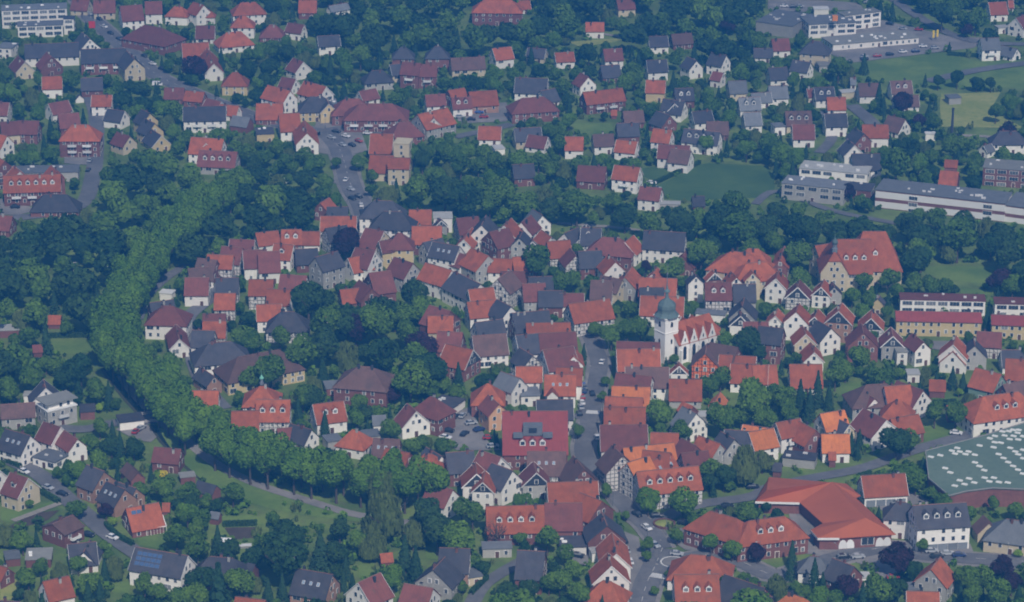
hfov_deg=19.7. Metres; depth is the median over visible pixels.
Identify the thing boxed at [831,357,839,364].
shrub
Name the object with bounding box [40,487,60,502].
hedge
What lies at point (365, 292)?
gabled house
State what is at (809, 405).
conifer tree
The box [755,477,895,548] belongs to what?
supermarket
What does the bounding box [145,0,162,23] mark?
suburban house
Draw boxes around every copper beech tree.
[97,503,113,520]
[181,55,207,75]
[332,227,359,260]
[339,312,370,346]
[387,385,400,404]
[404,331,439,352]
[641,260,651,274]
[719,19,735,33]
[748,542,765,563]
[834,574,859,600]
[844,183,855,201]
[878,540,915,574]
[892,91,912,116]
[912,113,926,126]
[960,23,972,37]
[985,268,1011,287]
[989,553,1013,577]
[997,120,1016,131]
[1001,572,1023,596]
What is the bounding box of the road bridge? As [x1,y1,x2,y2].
[141,411,156,421]
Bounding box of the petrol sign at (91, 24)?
[89,21,94,27]
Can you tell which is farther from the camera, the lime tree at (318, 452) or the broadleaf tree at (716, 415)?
the broadleaf tree at (716, 415)
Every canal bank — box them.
[101,369,136,411]
[149,425,198,478]
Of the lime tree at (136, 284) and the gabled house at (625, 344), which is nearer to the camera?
the gabled house at (625, 344)
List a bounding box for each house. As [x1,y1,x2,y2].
[0,100,12,121]
[0,119,20,143]
[0,134,14,158]
[0,158,11,189]
[0,212,17,236]
[0,399,35,429]
[0,428,41,466]
[0,470,40,511]
[0,471,6,495]
[0,563,15,588]
[0,596,20,601]
[3,171,61,205]
[6,165,23,174]
[8,55,34,78]
[18,119,42,143]
[27,379,59,416]
[29,191,82,217]
[34,421,63,450]
[35,51,62,75]
[37,575,75,601]
[41,514,85,547]
[42,74,62,98]
[44,165,65,193]
[45,99,72,121]
[55,430,87,462]
[57,110,80,133]
[58,123,103,156]
[66,539,98,573]
[69,0,92,15]
[74,32,100,57]
[75,463,115,503]
[78,539,102,565]
[80,46,125,74]
[80,76,102,96]
[91,93,113,115]
[93,0,115,19]
[95,481,136,517]
[102,107,130,129]
[109,130,137,154]
[114,482,146,505]
[117,50,145,80]
[121,502,164,537]
[128,546,196,591]
[132,109,158,131]
[136,118,163,143]
[141,129,170,151]
[144,303,193,339]
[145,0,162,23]
[146,299,175,316]
[151,446,185,473]
[163,87,184,103]
[164,4,189,25]
[165,324,190,357]
[183,89,207,105]
[183,104,226,132]
[184,274,210,305]
[187,1,210,25]
[187,264,213,288]
[188,135,227,163]
[190,327,217,351]
[190,553,248,592]
[192,366,221,392]
[192,387,220,406]
[195,25,216,43]
[195,256,219,283]
[196,148,240,174]
[202,98,222,105]
[202,313,227,323]
[202,318,227,341]
[205,8,215,23]
[207,251,234,276]
[213,30,254,53]
[213,289,236,320]
[215,276,239,301]
[220,102,242,120]
[220,245,243,275]
[221,69,249,95]
[228,237,258,249]
[229,115,254,133]
[230,0,266,24]
[230,16,255,38]
[231,407,259,430]
[234,594,266,601]
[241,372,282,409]
[242,246,266,279]
[248,276,274,309]
[253,228,280,250]
[255,101,284,124]
[255,396,291,433]
[256,301,281,332]
[259,23,284,42]
[260,85,298,112]
[265,308,310,342]
[266,287,292,310]
[272,242,295,270]
[276,423,304,439]
[277,76,300,93]
[278,273,308,288]
[281,226,301,248]
[284,21,308,40]
[285,57,312,79]
[288,423,319,448]
[288,565,340,601]
[292,120,319,153]
[294,245,318,272]
[296,80,333,102]
[296,229,320,251]
[298,0,317,18]
[298,94,334,121]
[307,250,345,288]
[308,399,347,434]
[314,197,335,220]
[316,33,340,55]
[319,97,334,122]
[320,212,357,241]
[321,225,350,254]
[325,1,349,14]
[326,203,348,215]
[330,96,365,125]
[334,427,372,459]
[337,286,358,306]
[344,253,375,281]
[344,572,394,601]
[351,247,383,280]
[352,279,380,306]
[354,88,380,102]
[358,198,407,232]
[359,226,390,251]
[360,69,394,89]
[363,268,396,300]
[369,209,417,237]
[371,438,401,459]
[375,235,394,268]
[381,446,412,467]
[383,119,425,144]
[386,229,414,262]
[386,257,420,291]
[387,61,401,81]
[387,156,410,185]
[391,44,414,63]
[393,403,430,438]
[398,582,440,601]
[399,61,421,88]
[400,496,408,509]
[409,207,431,225]
[410,105,456,139]
[411,223,442,254]
[411,453,445,483]
[414,393,456,436]
[414,556,464,599]
[416,262,452,299]
[417,237,444,264]
[418,305,460,332]
[419,62,437,87]
[419,447,444,462]
[422,483,459,517]
[423,92,446,111]
[425,44,449,71]
[426,240,465,271]
[427,314,453,337]
[430,112,441,125]
[432,217,448,234]
[436,330,465,356]
[438,546,471,584]
[440,270,483,310]
[440,343,481,381]
[444,448,474,486]
[445,86,466,106]
[448,250,466,273]
[449,54,485,77]
[449,95,472,116]
[452,214,479,240]
[457,227,477,252]
[458,247,494,283]
[460,462,484,502]
[464,299,493,330]
[466,286,495,301]
[467,88,498,113]
[469,316,507,339]
[469,332,509,367]
[470,215,497,250]
[470,379,505,416]
[470,470,495,509]
[471,450,512,470]
[477,124,502,145]
[477,394,506,431]
[480,227,514,257]
[487,255,512,282]
[487,462,523,504]
[488,45,514,68]
[488,297,516,335]
[489,270,521,307]
[493,371,528,406]
[500,217,521,238]
[500,268,524,282]
[508,309,550,339]
[509,347,540,372]
[510,162,535,186]
[511,230,530,257]
[511,332,540,357]
[512,127,541,149]
[512,255,536,282]
[514,75,549,100]
[515,363,542,394]
[518,0,531,13]
[518,215,541,237]
[518,461,549,498]
[521,280,545,310]
[522,208,551,234]
[524,132,550,153]
[525,319,570,333]
[526,45,548,62]
[527,272,553,289]
[527,447,566,481]
[530,237,537,249]
[533,229,555,253]
[535,396,573,434]
[536,87,560,105]
[536,344,579,379]
[538,287,562,317]
[538,328,577,351]
[544,372,575,407]
[545,237,571,266]
[545,477,599,502]
[553,50,575,68]
[556,366,583,399]
[557,227,580,245]
[558,248,577,274]
[558,455,600,495]
[559,290,584,317]
[562,296,615,336]
[564,134,583,158]
[569,345,584,366]
[571,71,595,95]
[574,492,614,533]
[576,163,607,189]
[576,223,589,250]
[577,248,602,279]
[579,86,626,114]
[579,225,602,250]
[581,577,632,601]
[582,512,626,554]
[585,22,603,37]
[586,235,633,269]
[588,552,630,589]
[589,278,613,304]
[590,131,614,154]
[595,444,629,490]
[596,254,625,278]
[596,532,631,577]
[598,63,621,82]
[599,275,623,303]
[601,48,623,68]
[603,404,645,423]
[604,394,643,406]
[611,164,643,193]
[611,385,650,420]
[613,139,640,159]
[614,0,635,16]
[614,122,639,142]
[614,372,654,399]
[615,345,660,372]
[616,338,660,348]
[619,266,641,301]
[619,455,655,499]
[621,108,644,127]
[621,442,676,460]
[624,235,641,266]
[625,363,669,400]
[637,183,663,211]
[638,273,677,305]
[639,286,664,295]
[639,294,684,326]
[641,229,687,262]
[641,448,671,467]
[644,59,668,80]
[645,77,666,101]
[647,34,668,53]
[647,265,666,277]
[648,110,677,130]
[650,128,674,149]
[650,429,678,445]
[652,453,678,468]
[656,142,690,167]
[659,98,688,121]
[666,554,734,590]
[667,100,677,111]
[667,146,694,173]
[668,31,693,49]
[669,378,701,408]
[669,406,708,441]
[670,361,688,378]
[672,86,694,107]
[675,438,701,458]
[676,450,711,482]
[679,56,702,79]
[679,248,702,275]
[681,126,722,155]
[682,508,743,559]
[685,271,703,302]
[688,108,713,129]
[690,343,719,378]
[691,193,705,209]
[694,435,724,466]
[703,269,721,281]
[703,279,731,313]
[705,119,728,139]
[706,52,730,73]
[708,392,727,409]
[709,69,726,87]
[709,340,742,362]
[714,431,741,464]
[718,352,757,382]
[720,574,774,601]
[722,271,742,284]
[724,428,750,445]
[725,78,747,100]
[728,297,758,330]
[728,310,749,334]
[729,363,768,392]
[732,281,756,308]
[734,259,776,294]
[737,95,761,116]
[740,110,762,132]
[741,321,768,329]
[741,421,767,430]
[742,269,760,299]
[743,248,771,264]
[747,427,779,459]
[749,91,772,107]
[752,360,778,388]
[753,46,772,62]
[758,325,786,364]
[764,270,789,303]
[765,65,788,85]
[766,82,788,105]
[766,308,784,327]
[769,37,790,57]
[771,418,801,453]
[773,246,790,277]
[778,590,809,601]
[783,108,812,133]
[783,303,810,339]
[784,279,811,309]
[789,59,813,79]
[790,121,815,147]
[790,325,817,353]
[791,421,820,454]
[797,552,829,582]
[799,39,831,66]
[799,342,824,369]
[804,85,813,103]
[808,308,825,329]
[808,320,841,355]
[809,243,828,276]
[811,279,831,307]
[812,84,835,107]
[813,409,848,433]
[816,231,848,291]
[820,430,850,462]
[822,110,847,136]
[824,302,855,342]
[824,558,863,595]
[825,95,846,112]
[829,281,842,304]
[836,139,862,163]
[836,418,854,441]
[841,380,889,420]
[844,323,878,361]
[845,126,871,152]
[849,75,856,89]
[849,153,881,177]
[850,408,894,451]
[856,82,878,103]
[856,470,908,506]
[858,309,884,342]
[861,122,888,146]
[866,391,878,410]
[873,294,885,315]
[878,327,904,360]
[880,399,915,420]
[882,382,912,405]
[882,499,911,538]
[884,113,911,137]
[887,78,913,99]
[889,413,924,442]
[891,94,919,111]
[894,380,931,417]
[903,333,931,366]
[903,587,939,601]
[907,500,970,550]
[913,556,955,601]
[937,335,968,373]
[938,350,965,373]
[965,336,987,369]
[967,367,1006,397]
[976,328,1001,358]
[977,37,1000,60]
[977,142,995,157]
[982,517,1023,555]
[985,0,1008,21]
[987,128,1023,153]
[990,311,1023,339]
[994,379,1023,395]
[998,346,1023,373]
[1000,45,1020,60]
[1005,356,1023,382]
[1007,0,1013,11]
[1007,13,1023,37]
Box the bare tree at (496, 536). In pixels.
[484,520,506,540]
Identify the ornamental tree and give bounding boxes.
[96,403,102,413]
[107,517,117,525]
[955,388,963,397]
[1013,549,1022,557]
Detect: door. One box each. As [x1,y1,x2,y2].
[88,566,92,572]
[414,430,418,436]
[495,551,499,557]
[866,500,875,506]
[876,499,885,505]
[886,498,895,505]
[897,532,901,538]
[928,544,937,547]
[938,543,947,549]
[947,542,957,549]
[957,542,967,548]
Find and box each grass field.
[643,166,669,179]
[657,163,775,200]
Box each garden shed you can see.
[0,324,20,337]
[3,549,20,566]
[23,391,31,402]
[25,547,52,567]
[32,344,42,357]
[47,315,62,328]
[75,94,83,102]
[79,403,94,419]
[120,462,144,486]
[159,289,175,299]
[162,503,170,515]
[178,471,195,484]
[195,480,220,499]
[210,511,222,524]
[246,562,260,577]
[321,433,341,449]
[360,428,380,437]
[371,415,385,430]
[379,552,393,566]
[491,144,505,154]
[546,387,558,398]
[559,535,586,554]
[588,546,597,561]
[611,110,616,118]
[660,200,680,207]
[676,401,698,413]
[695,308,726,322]
[698,410,707,422]
[772,462,782,477]
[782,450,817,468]
[813,6,828,14]
[827,452,836,467]
[838,88,855,98]
[904,581,919,593]
[924,131,935,140]
[929,379,945,397]
[944,94,961,104]
[944,159,957,171]
[945,405,953,422]
[971,515,991,542]
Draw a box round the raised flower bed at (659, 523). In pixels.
[653,518,675,529]
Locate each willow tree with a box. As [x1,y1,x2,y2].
[0,0,5,16]
[0,523,12,547]
[11,0,24,3]
[17,40,36,56]
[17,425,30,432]
[23,86,38,109]
[23,590,36,601]
[43,0,58,2]
[50,561,67,577]
[105,555,123,572]
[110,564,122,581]
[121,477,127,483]
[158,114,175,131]
[203,0,216,14]
[239,134,254,146]
[251,576,262,593]
[255,54,268,66]
[264,12,280,26]
[297,50,312,66]
[303,375,322,391]
[310,56,321,69]
[332,340,359,372]
[348,71,361,82]
[358,529,386,560]
[362,490,403,538]
[366,470,405,504]
[372,186,398,202]
[401,519,427,550]
[403,97,414,109]
[414,55,424,63]
[442,162,455,178]
[452,592,462,601]
[495,363,507,370]
[531,186,553,209]
[537,118,543,126]
[538,596,556,601]
[550,231,562,239]
[555,161,571,179]
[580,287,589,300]
[593,207,605,218]
[725,506,735,516]
[731,444,760,484]
[749,127,761,145]
[754,450,775,473]
[767,573,788,601]
[774,103,790,116]
[791,92,807,110]
[822,152,833,162]
[827,303,836,313]
[843,66,854,78]
[882,315,893,325]
[898,132,907,139]
[919,141,930,154]
[920,366,931,377]
[920,375,929,386]
[923,337,933,346]
[939,241,956,262]
[960,393,976,403]
[977,216,993,237]
[1013,104,1023,119]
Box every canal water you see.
[103,368,144,411]
[152,424,191,470]
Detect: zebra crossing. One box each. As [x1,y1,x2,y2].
[586,410,599,413]
[649,573,666,578]
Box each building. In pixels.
[0,42,18,58]
[17,20,62,37]
[24,40,78,66]
[31,448,68,469]
[35,390,77,409]
[36,402,77,425]
[63,15,75,34]
[118,3,144,29]
[121,23,186,55]
[181,40,209,60]
[188,338,248,374]
[199,48,223,80]
[212,349,305,395]
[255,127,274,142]
[258,248,280,283]
[277,110,300,141]
[323,380,336,395]
[332,363,397,407]
[343,100,409,131]
[368,132,394,155]
[368,151,393,180]
[393,137,412,169]
[433,211,452,232]
[468,567,482,586]
[471,0,523,25]
[481,541,512,557]
[485,501,544,544]
[502,409,568,469]
[505,94,559,123]
[514,546,547,594]
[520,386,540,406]
[544,499,582,543]
[598,420,648,456]
[632,463,703,510]
[671,569,720,601]
[705,247,775,281]
[735,515,809,561]
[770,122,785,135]
[781,175,849,205]
[787,361,822,394]
[799,160,871,182]
[816,61,829,72]
[836,7,881,28]
[837,239,872,289]
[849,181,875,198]
[856,231,902,287]
[860,571,869,583]
[894,308,981,336]
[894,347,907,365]
[899,292,985,315]
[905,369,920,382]
[954,391,1023,437]
[982,158,1023,187]
[993,297,1023,314]
[994,24,1007,33]
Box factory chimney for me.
[950,107,954,132]
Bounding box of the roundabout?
[662,557,676,565]
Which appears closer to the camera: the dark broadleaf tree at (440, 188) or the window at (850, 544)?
the window at (850, 544)
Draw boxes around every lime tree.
[0,83,4,99]
[0,83,21,106]
[15,150,31,164]
[20,85,28,97]
[27,150,41,164]
[29,103,45,120]
[33,70,41,91]
[37,92,48,105]
[52,35,62,42]
[68,460,85,477]
[88,298,115,329]
[88,319,116,347]
[92,330,114,371]
[97,341,117,381]
[99,293,117,304]
[101,281,123,297]
[105,273,127,293]
[108,306,141,329]
[109,343,127,389]
[111,252,136,276]
[112,269,125,273]
[112,299,140,320]
[112,310,142,340]
[114,317,139,344]
[116,293,135,314]
[116,344,139,397]
[117,288,143,312]
[118,336,138,344]
[122,275,146,300]
[123,352,150,405]
[127,249,143,260]
[128,256,140,269]
[128,338,149,355]
[129,104,144,115]
[129,239,146,254]
[131,270,150,308]
[132,230,159,242]
[133,371,151,411]
[136,255,159,293]
[137,263,157,289]
[138,375,162,418]
[139,281,150,313]
[141,350,156,364]
[143,241,169,286]
[144,383,171,427]
[151,232,176,273]
[152,100,173,117]
[152,358,180,385]
[152,390,181,436]
[155,240,169,279]
[161,218,190,260]
[165,123,180,140]
[165,232,178,261]
[166,379,193,401]
[166,401,185,445]
[173,410,197,454]
[174,502,198,527]
[175,204,202,232]
[183,395,209,442]
[190,195,207,234]
[193,404,223,434]
[198,427,228,470]
[205,185,224,212]
[207,407,230,457]
[208,128,227,141]
[209,180,222,187]
[214,433,237,477]
[215,186,233,210]
[218,423,239,440]
[223,180,238,215]
[224,128,234,144]
[233,426,258,470]
[233,432,261,484]
[251,77,264,88]
[251,429,276,477]
[251,442,281,489]
[252,41,267,58]
[269,431,295,475]
[280,0,290,7]
[280,34,291,45]
[280,447,310,494]
[283,445,316,486]
[299,455,320,498]
[302,160,314,175]
[309,445,328,491]
[316,449,352,503]
[330,192,340,204]
[330,453,354,495]
[333,46,351,67]
[338,60,353,81]
[348,466,370,507]
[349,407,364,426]
[357,453,380,474]
[372,469,397,492]
[380,447,404,472]
[383,564,402,592]
[391,468,420,513]
[405,454,434,498]
[411,143,418,167]
[420,461,450,493]
[432,138,444,149]
[457,143,476,157]
[483,168,497,185]
[484,64,504,79]
[484,76,504,92]
[506,66,523,81]
[507,149,531,163]
[512,493,526,504]
[545,31,562,47]
[561,112,576,130]
[595,153,607,165]
[604,158,619,170]
[616,73,632,96]
[627,158,641,168]
[635,486,660,512]
[640,498,656,516]
[667,485,699,518]
[698,135,713,155]
[702,87,714,97]
[702,533,718,554]
[717,331,732,344]
[720,109,737,130]
[722,539,742,561]
[731,62,749,80]
[736,140,757,162]
[770,142,789,168]
[778,163,791,176]
[786,71,799,92]
[788,148,803,170]
[808,586,828,601]
[812,76,825,87]
[844,287,860,307]
[854,303,870,318]
[877,145,889,157]
[890,283,903,305]
[911,152,928,174]
[1000,93,1011,114]
[1005,96,1021,118]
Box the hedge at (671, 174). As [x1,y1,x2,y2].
[655,159,700,183]
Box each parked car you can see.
[10,204,20,207]
[18,467,29,473]
[42,483,53,489]
[55,489,68,496]
[84,530,95,536]
[106,533,118,539]
[131,428,139,433]
[136,424,146,430]
[346,186,354,190]
[348,195,356,199]
[354,193,362,197]
[439,433,451,438]
[444,427,454,432]
[458,412,466,417]
[459,430,469,435]
[465,419,477,424]
[473,426,485,431]
[479,114,488,117]
[483,434,492,439]
[486,443,498,448]
[574,551,584,557]
[576,410,582,415]
[578,399,584,404]
[589,390,594,395]
[631,509,642,516]
[641,523,652,530]
[650,512,663,517]
[652,540,660,547]
[670,549,683,555]
[677,518,688,524]
[720,502,733,507]
[746,483,759,488]
[836,553,850,558]
[851,553,864,558]
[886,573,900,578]
[924,547,938,552]
[930,552,943,558]
[940,549,953,555]
[950,429,962,434]
[952,551,966,557]
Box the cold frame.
[239,543,251,548]
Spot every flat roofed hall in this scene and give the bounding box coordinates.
[1,3,66,28]
[756,9,812,37]
[800,14,856,38]
[821,30,919,50]
[875,178,1012,221]
[1004,192,1023,223]
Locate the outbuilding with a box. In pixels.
[938,170,959,185]
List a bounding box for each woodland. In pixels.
[0,149,318,378]
[39,561,850,601]
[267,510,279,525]
[289,0,762,60]
[328,344,450,417]
[407,183,1023,292]
[916,0,1023,37]
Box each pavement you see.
[67,0,277,128]
[103,19,314,126]
[328,154,359,234]
[352,154,372,201]
[570,336,644,539]
[593,336,676,547]
[655,550,679,601]
[684,540,1014,569]
[734,555,1020,582]
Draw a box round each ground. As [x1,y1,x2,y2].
[0,0,1023,601]
[0,199,31,214]
[64,157,86,164]
[116,424,155,441]
[315,121,367,154]
[333,167,357,184]
[438,407,500,449]
[457,102,507,122]
[572,552,588,564]
[583,338,607,355]
[624,532,642,589]
[671,528,699,549]
[768,0,862,11]
[789,514,895,577]
[831,19,981,61]
[876,491,928,509]
[917,544,973,562]
[932,341,964,349]
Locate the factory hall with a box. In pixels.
[925,422,1023,507]
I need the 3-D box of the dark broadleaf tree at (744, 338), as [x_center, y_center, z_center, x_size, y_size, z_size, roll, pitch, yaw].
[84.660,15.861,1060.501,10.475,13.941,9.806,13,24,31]
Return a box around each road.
[6,463,139,557]
[9,97,103,219]
[59,416,157,431]
[70,0,321,128]
[140,263,190,318]
[185,325,231,408]
[186,275,236,321]
[292,129,370,235]
[318,126,380,133]
[455,122,515,137]
[464,547,549,601]
[574,334,671,547]
[574,407,596,418]
[629,547,672,601]
[643,431,970,528]
[659,541,1023,579]
[752,190,894,223]
[814,111,837,152]
[846,104,880,123]
[890,0,1023,44]
[923,61,1023,82]
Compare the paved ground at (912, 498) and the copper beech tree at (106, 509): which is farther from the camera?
the paved ground at (912, 498)
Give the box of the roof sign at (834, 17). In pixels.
[832,15,837,25]
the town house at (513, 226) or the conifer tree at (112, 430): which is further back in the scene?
the town house at (513, 226)
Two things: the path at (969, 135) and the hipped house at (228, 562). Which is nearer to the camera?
the hipped house at (228, 562)
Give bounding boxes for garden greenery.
[0,0,1023,601]
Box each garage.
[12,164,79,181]
[115,412,144,430]
[437,394,465,412]
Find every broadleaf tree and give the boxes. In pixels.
[0,66,13,82]
[0,375,19,402]
[0,426,11,436]
[9,530,34,555]
[12,588,24,600]
[15,567,35,590]
[18,362,46,387]
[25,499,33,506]
[31,557,48,578]
[35,355,51,374]
[53,365,76,390]
[61,69,82,92]
[62,352,92,385]
[65,500,87,518]
[69,555,87,575]
[76,572,102,594]
[78,434,99,452]
[86,376,105,408]
[89,448,109,469]
[92,417,108,439]
[97,539,108,554]
[98,433,118,457]
[103,87,118,102]
[123,0,142,4]
[125,437,144,460]
[131,81,151,96]
[134,571,152,597]
[145,343,157,355]
[146,582,168,600]
[150,476,176,504]
[162,523,190,549]
[163,100,182,119]
[163,352,182,369]
[168,586,189,601]
[175,480,201,500]
[176,129,193,152]
[179,582,209,601]
[182,566,213,587]
[183,493,199,505]
[184,531,209,563]
[188,516,203,534]
[191,508,210,529]
[209,587,232,601]
[215,538,240,557]
[221,482,244,507]
[223,567,255,596]
[226,140,243,153]
[230,325,250,346]
[238,59,257,86]
[238,143,257,167]
[238,366,259,389]
[240,328,264,353]
[240,545,261,564]
[246,154,261,172]
[253,353,285,388]
[257,531,272,545]
[258,72,276,86]
[259,58,279,74]
[259,531,308,576]
[263,0,280,12]
[265,40,279,58]
[271,325,290,349]
[271,518,305,541]
[277,44,294,64]
[285,331,318,366]
[287,161,299,172]
[290,280,325,319]
[292,169,314,189]
[293,383,314,411]
[294,147,313,162]
[303,385,324,405]
[309,304,346,332]
[312,325,339,361]
[313,289,335,310]
[315,173,333,187]
[325,540,349,562]
[329,517,350,542]
[330,302,360,340]
[331,157,341,169]
[348,529,366,554]
[350,155,366,171]
[350,394,367,408]
[351,44,371,71]
[357,302,394,341]
[361,59,379,72]
[365,296,398,314]
[366,169,378,183]
[367,337,400,370]
[379,419,401,438]
[390,301,416,324]
[391,363,431,402]
[396,319,418,346]
[398,341,430,361]
[400,278,429,302]
[401,173,431,202]
[402,438,421,453]
[403,357,431,396]
[411,295,434,318]
[411,352,447,384]
[413,150,430,174]
[413,497,440,522]
[417,434,429,450]
[422,380,439,395]
[422,511,454,555]
[423,166,445,180]
[429,175,464,210]
[433,437,450,457]
[436,141,462,162]
[439,520,475,548]
[447,383,463,396]
[448,184,483,216]
[450,153,470,179]
[451,496,470,520]
[458,580,468,594]
[461,500,484,531]
[469,157,487,176]
[470,551,480,566]
[474,373,494,388]
[475,144,492,160]
[481,188,502,218]
[484,175,515,207]
[486,151,504,167]
[494,581,518,595]
[506,191,538,219]
[513,532,527,545]
[518,579,539,596]
[522,244,550,275]
[530,36,549,48]
[531,151,548,172]
[535,525,559,555]
[539,196,562,226]
[539,575,555,595]
[541,122,559,136]
[541,160,559,182]
[546,569,572,595]
[550,134,566,155]
[551,78,572,99]
[552,270,569,289]
[556,543,573,564]
[560,189,594,226]
[563,206,580,225]
[564,270,580,292]
[564,559,584,585]
[567,581,590,601]
[570,155,589,169]
[571,243,583,251]
[572,423,584,438]
[579,43,597,64]
[587,321,602,338]
[597,391,606,402]
[598,324,619,350]
[600,192,622,212]
[600,376,609,386]
[601,482,611,498]
[610,202,636,233]
[612,305,620,314]
[616,318,636,340]
[621,510,629,521]
[626,68,643,89]
[631,315,651,340]
[635,210,660,230]
[640,536,653,549]
[641,550,651,561]
[646,398,673,430]
[650,586,659,593]
[659,256,684,277]
[664,205,695,234]
[669,354,678,361]
[670,419,692,437]
[670,527,683,545]
[684,302,694,318]
[687,238,717,268]
[691,207,705,237]
[699,375,718,397]
[699,458,722,475]
[701,94,722,113]
[702,474,718,492]
[703,204,735,240]
[705,235,722,252]
[706,401,737,432]
[709,366,731,391]
[714,464,736,491]
[716,209,757,250]
[719,190,750,212]
[720,317,728,328]
[723,552,730,558]
[731,325,760,354]
[732,404,752,429]
[734,501,758,521]
[736,376,771,424]
[738,56,757,81]
[738,237,764,252]
[749,342,766,360]
[752,214,779,246]
[752,408,778,426]
[763,230,784,255]
[766,202,788,219]
[767,383,778,404]
[771,386,796,418]
[780,212,807,241]
[781,402,798,419]
[783,240,812,266]
[790,266,811,285]
[790,351,801,361]
[793,215,821,244]
[795,584,810,597]
[821,219,848,242]
[824,363,846,391]
[827,56,850,83]
[827,589,843,601]
[837,359,855,382]
[846,215,878,238]
[848,345,870,365]
[855,272,873,285]
[864,366,877,376]
[864,573,896,601]
[868,368,893,384]
[871,330,878,337]
[877,224,896,243]
[878,268,901,294]
[878,427,911,460]
[879,147,912,179]
[880,305,893,316]
[886,577,907,601]
[890,461,927,485]
[893,212,922,244]
[893,367,905,380]
[899,245,932,271]
[900,136,920,161]
[905,271,923,292]
[905,427,920,454]
[906,224,941,246]
[906,237,936,272]
[906,561,923,579]
[907,474,924,495]
[915,538,928,553]
[922,274,941,292]
[924,0,944,5]
[924,149,939,164]
[925,207,946,229]
[925,398,943,428]
[926,112,942,130]
[926,164,940,183]
[928,3,952,31]
[933,75,945,90]
[937,214,978,262]
[941,133,964,158]
[944,0,963,20]
[946,400,967,428]
[950,70,963,88]
[951,210,975,236]
[953,565,980,587]
[962,584,982,601]
[964,7,988,35]
[964,175,982,188]
[966,151,984,167]
[969,77,984,91]
[976,232,1001,260]
[977,564,994,586]
[985,77,995,92]
[985,577,1011,601]
[987,495,999,510]
[988,103,1005,123]
[990,222,1014,237]
[993,145,1012,159]
[994,235,1021,268]
[1001,273,1023,296]
[1007,501,1023,518]
[1009,340,1017,348]
[1011,260,1023,274]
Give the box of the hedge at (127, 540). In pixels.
[116,533,134,545]
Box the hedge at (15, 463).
[3,458,21,467]
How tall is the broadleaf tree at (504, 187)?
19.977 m
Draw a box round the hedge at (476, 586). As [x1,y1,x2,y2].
[469,574,488,594]
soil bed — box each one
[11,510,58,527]
[225,527,255,538]
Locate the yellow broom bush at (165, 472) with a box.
[158,470,167,476]
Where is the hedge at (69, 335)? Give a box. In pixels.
[49,332,92,337]
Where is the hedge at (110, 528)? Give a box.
[104,521,119,534]
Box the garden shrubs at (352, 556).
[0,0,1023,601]
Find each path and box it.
[10,502,60,521]
[116,376,408,524]
[556,222,640,230]
[955,134,989,137]
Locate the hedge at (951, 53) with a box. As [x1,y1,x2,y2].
[947,51,1018,59]
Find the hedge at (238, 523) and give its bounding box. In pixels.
[222,519,257,526]
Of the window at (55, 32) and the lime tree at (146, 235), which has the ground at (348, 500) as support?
the lime tree at (146, 235)
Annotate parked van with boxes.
[152,81,162,85]
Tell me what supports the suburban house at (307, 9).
on the ground at (348, 500)
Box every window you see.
[12,11,19,14]
[19,27,26,30]
[25,418,32,422]
[39,10,46,13]
[45,26,52,29]
[47,462,53,467]
[54,31,61,34]
[65,25,72,28]
[164,584,171,589]
[172,349,178,353]
[230,388,236,393]
[292,596,300,600]
[297,375,303,380]
[770,351,776,356]
[784,184,792,188]
[784,191,792,194]
[796,186,804,189]
[796,192,804,196]
[801,169,809,173]
[808,187,816,191]
[812,170,820,174]
[820,188,828,192]
[820,194,828,198]
[823,171,831,175]
[832,189,840,193]
[832,196,840,200]
[839,540,846,548]
[845,173,853,177]
[846,539,853,547]
[856,174,864,178]
[861,537,873,544]
[875,538,883,546]
[883,537,890,545]
[896,521,904,524]
[902,301,912,304]
[902,307,911,310]
[908,202,917,206]
[909,196,917,200]
[914,301,923,304]
[914,308,923,310]
[925,308,935,310]
[926,301,935,305]
[938,301,947,305]
[949,302,959,305]
[961,302,971,305]
[973,302,983,306]
[973,309,982,313]
[983,204,991,208]
[983,211,991,214]
[985,169,994,172]
[985,175,993,179]
[985,181,993,185]
[997,170,1006,173]
[997,176,1005,179]
[997,182,1005,186]
[997,305,1006,309]
[1008,305,1018,309]
[1009,171,1018,174]
[1009,177,1017,180]
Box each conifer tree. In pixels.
[40,134,46,159]
[94,579,106,601]
[100,558,112,588]
[103,380,115,412]
[109,420,116,435]
[115,431,126,460]
[183,0,189,9]
[210,525,226,555]
[218,47,226,71]
[263,577,272,601]
[276,573,289,601]
[291,396,303,423]
[307,530,331,572]
[318,357,329,384]
[319,410,330,436]
[327,55,335,76]
[339,80,348,100]
[339,556,351,582]
[340,569,348,594]
[394,178,402,205]
[398,395,404,412]
[398,535,414,582]
[406,545,422,584]
[452,362,464,385]
[526,45,535,65]
[565,96,572,113]
[590,154,596,165]
[669,70,676,90]
[746,30,752,53]
[784,540,797,567]
[784,556,795,581]
[789,160,796,174]
[795,379,807,416]
[801,387,816,424]
[807,557,819,592]
[812,370,823,408]
[818,572,826,588]
[822,383,834,411]
[831,74,838,95]
[850,431,855,454]
[855,429,863,448]
[859,53,869,75]
[872,82,882,112]
[876,505,881,519]
[877,0,884,19]
[879,96,887,115]
[888,132,891,145]
[919,456,926,472]
[922,73,927,87]
[924,101,932,124]
[934,367,939,379]
[946,366,957,390]
[955,583,963,601]
[958,372,967,395]
[981,306,990,330]
[1012,584,1021,600]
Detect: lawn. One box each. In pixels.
[0,579,19,599]
[1,501,54,522]
[51,339,92,353]
[112,582,130,592]
[137,537,185,548]
[156,422,361,521]
[222,515,262,524]
[359,560,374,577]
[425,547,436,559]
[571,35,629,45]
[573,123,612,132]
[837,381,862,395]
[853,53,1023,89]
[923,425,962,441]
[924,266,995,283]
[928,393,957,400]
[940,92,1020,127]
[961,289,995,294]
[976,506,1007,517]
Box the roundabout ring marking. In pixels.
[660,556,680,566]
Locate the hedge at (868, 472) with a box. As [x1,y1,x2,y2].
[857,469,872,475]
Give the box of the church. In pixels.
[653,263,720,364]

